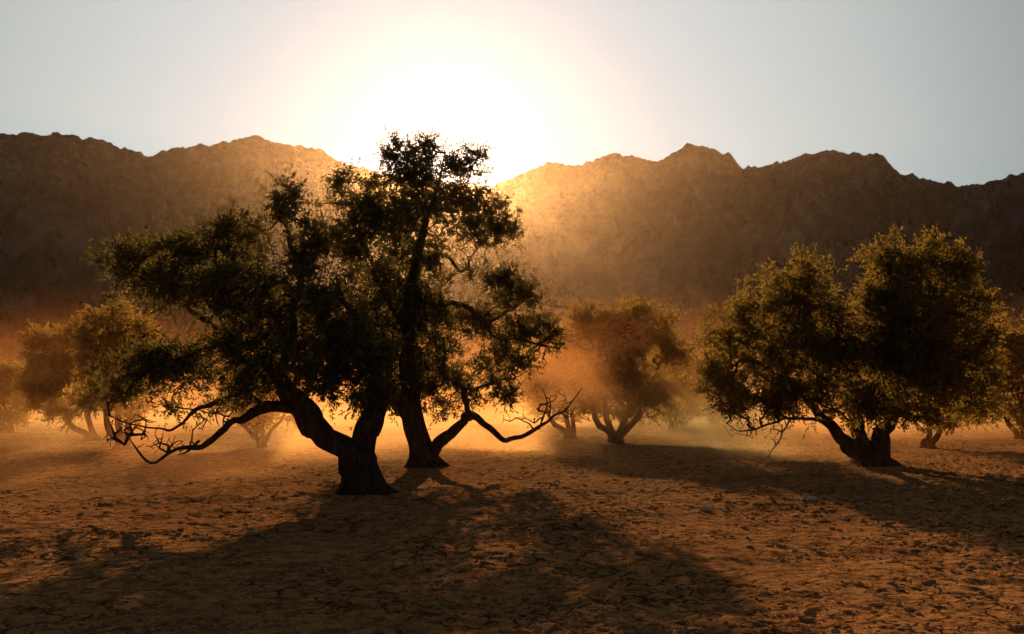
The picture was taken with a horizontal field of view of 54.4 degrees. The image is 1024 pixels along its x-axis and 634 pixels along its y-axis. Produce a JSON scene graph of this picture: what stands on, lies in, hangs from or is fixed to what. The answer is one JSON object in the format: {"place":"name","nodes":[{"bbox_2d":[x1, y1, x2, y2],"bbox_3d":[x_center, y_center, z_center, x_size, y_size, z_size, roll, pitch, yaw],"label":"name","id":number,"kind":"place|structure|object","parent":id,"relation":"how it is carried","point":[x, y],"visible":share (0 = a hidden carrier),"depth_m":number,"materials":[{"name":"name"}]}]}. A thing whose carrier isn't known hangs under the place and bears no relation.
{"place":"outdoors","nodes":[
{"label":"outdoors","id":0,"kind":"place"},
{"bbox_2d":[0,405,1023,633],"bbox_3d":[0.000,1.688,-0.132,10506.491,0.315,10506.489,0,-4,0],"label":"ground","id":1,"kind":"structure","parent":0,"point":[210,505],"depth_m":12.67,"materials":[{"name":"soil"}]},
{"bbox_2d":[0,358,34,432],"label":"olive tree","id":2,"kind":"object","parent":1,"relation":"on","point":[10,417],"visible":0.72,"depth_m":43.62,"materials":[{"name":"green plant"}]},
{"bbox_2d":[10,309,101,440],"bbox_3d":[-16.584,2.193,37.013,4.170,5.068,3.335,0,-4,0],"label":"olive tree","id":3,"kind":"object","parent":1,"relation":"on","point":[43,377],"visible":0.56,"depth_m":36.45,"materials":[{"name":"green plant"}]},
{"bbox_2d":[61,287,167,449],"bbox_3d":[-12.230,1.600,31.011,3.322,5.303,3.183,0,-4,0],"label":"olive tree","id":4,"kind":"object","parent":1,"relation":"on","point":[112,338],"visible":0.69,"depth_m":30.57,"materials":[{"name":"green plant"}]},
{"bbox_2d":[70,163,410,494],"bbox_3d":[-4.767,0.274,17.174,6.010,6.077,2.696,0,-4,0],"label":"olive tree","id":5,"kind":"object","parent":1,"relation":"on","point":[219,283],"visible":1,"depth_m":16.99,"materials":[{"name":"green plant"}]},
{"bbox_2d":[207,350,315,447],"bbox_3d":[-8.340,2.626,33.186,4.035,3.677,3.010,0,-4,0],"label":"olive tree","id":6,"kind":"object","parent":1,"relation":"on","point":[262,440],"visible":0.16,"depth_m":32.99,"materials":[{"name":"green plant"}]},
{"bbox_2d":[306,124,581,467],"bbox_3d":[-1.740,-0.463,23.449,6.843,8.355,3.241,-1,-5,11],"label":"olive tree","id":7,"kind":"object","parent":1,"relation":"on","point":[415,309],"visible":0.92,"depth_m":23.21,"materials":[{"name":"green plant"}]},
{"bbox_2d":[0,431,1023,633],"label":"pebbles","id":8,"kind":"object","parent":1,"relation":"on","point":[575,626],"visible":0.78,"depth_m":9.53,"materials":[{"name":"brown stone"}]},
{"bbox_2d":[509,325,596,438],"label":"olive tree","id":9,"kind":"object","parent":1,"relation":"on","point":[532,388],"visible":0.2,"depth_m":39.24,"materials":[{"name":"green plant"}]},
{"bbox_2d":[523,292,700,443],"bbox_3d":[3.870,1.907,36.835,7.150,5.670,4.470,-1,-4,7],"label":"olive tree","id":10,"kind":"object","parent":1,"relation":"on","point":[624,336],"visible":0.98,"depth_m":36.49,"materials":[{"name":"green plant"}]},
{"bbox_2d":[638,349,714,427],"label":"olive tree","id":11,"kind":"object","parent":1,"relation":"on","point":[695,406],"visible":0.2,"depth_m":49.15,"materials":[{"name":"green plant"}]},
{"bbox_2d":[698,506,711,510],"bbox_3d":[2.802,2.782,14.431,0.193,0.088,0.158,0,-4,0],"label":"stone","id":12,"kind":"object","parent":1,"relation":"on","point":[705,508],"visible":0.99,"depth_m":14.39,"materials":[{"name":"grey stone"}]},
{"bbox_2d":[689,359,749,424],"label":"olive tree","id":13,"kind":"object","parent":1,"relation":"on","point":[712,419],"visible":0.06,"depth_m":53.92,"materials":[{"name":"green plant"}]},
{"bbox_2d":[801,496,815,500],"bbox_3d":[4.655,2.856,15.626,0.224,0.098,0.166,0,-4,0],"label":"stone","id":14,"kind":"object","parent":1,"relation":"on","point":[807,498],"visible":0.98,"depth_m":15.58,"materials":[{"name":"grey stone"}]},
{"bbox_2d":[679,223,1017,467],"bbox_3d":[7.814,0.705,23.342,7.707,5.984,3.772,-1,-5,12],"label":"olive tree","id":15,"kind":"object","parent":1,"relation":"on","point":[909,347],"visible":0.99,"depth_m":23.13,"materials":[{"name":"green plant"}]},
{"bbox_2d":[877,318,1017,448],"bbox_3d":[14.124,2.111,32.005,4.793,4.448,3.924,0,-4,0],"label":"olive tree","id":16,"kind":"object","parent":1,"relation":"on","point":[928,441],"visible":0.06,"depth_m":32.03,"materials":[{"name":"green plant"}]},
{"bbox_2d":[983,308,1023,439],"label":"olive tree","id":17,"kind":"object","parent":1,"relation":"on","point":[1014,343],"visible":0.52,"depth_m":35.55,"materials":[{"name":"green plant"}]},
{"bbox_2d":[0,132,1023,410],"bbox_3d":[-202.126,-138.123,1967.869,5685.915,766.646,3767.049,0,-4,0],"label":"mountain","id":18,"kind":"structure","parent":0,"point":[692,226],"depth_m":1261.77,"materials":[{"name":"brown stone"}]},
{"bbox_2d":[9,388,1020,407],"bbox_3d":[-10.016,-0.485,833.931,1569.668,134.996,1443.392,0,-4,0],"label":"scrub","id":19,"kind":"object","parent":18,"relation":"on","point":[488,404],"visible":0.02,"depth_m":133.20,"materials":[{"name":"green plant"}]},
{"bbox_2d":[0,0,1023,188],"label":"sky","id":20,"kind":"structure","parent":0,"point":[933,88],"materials":[{"name":"white"}]}
]}

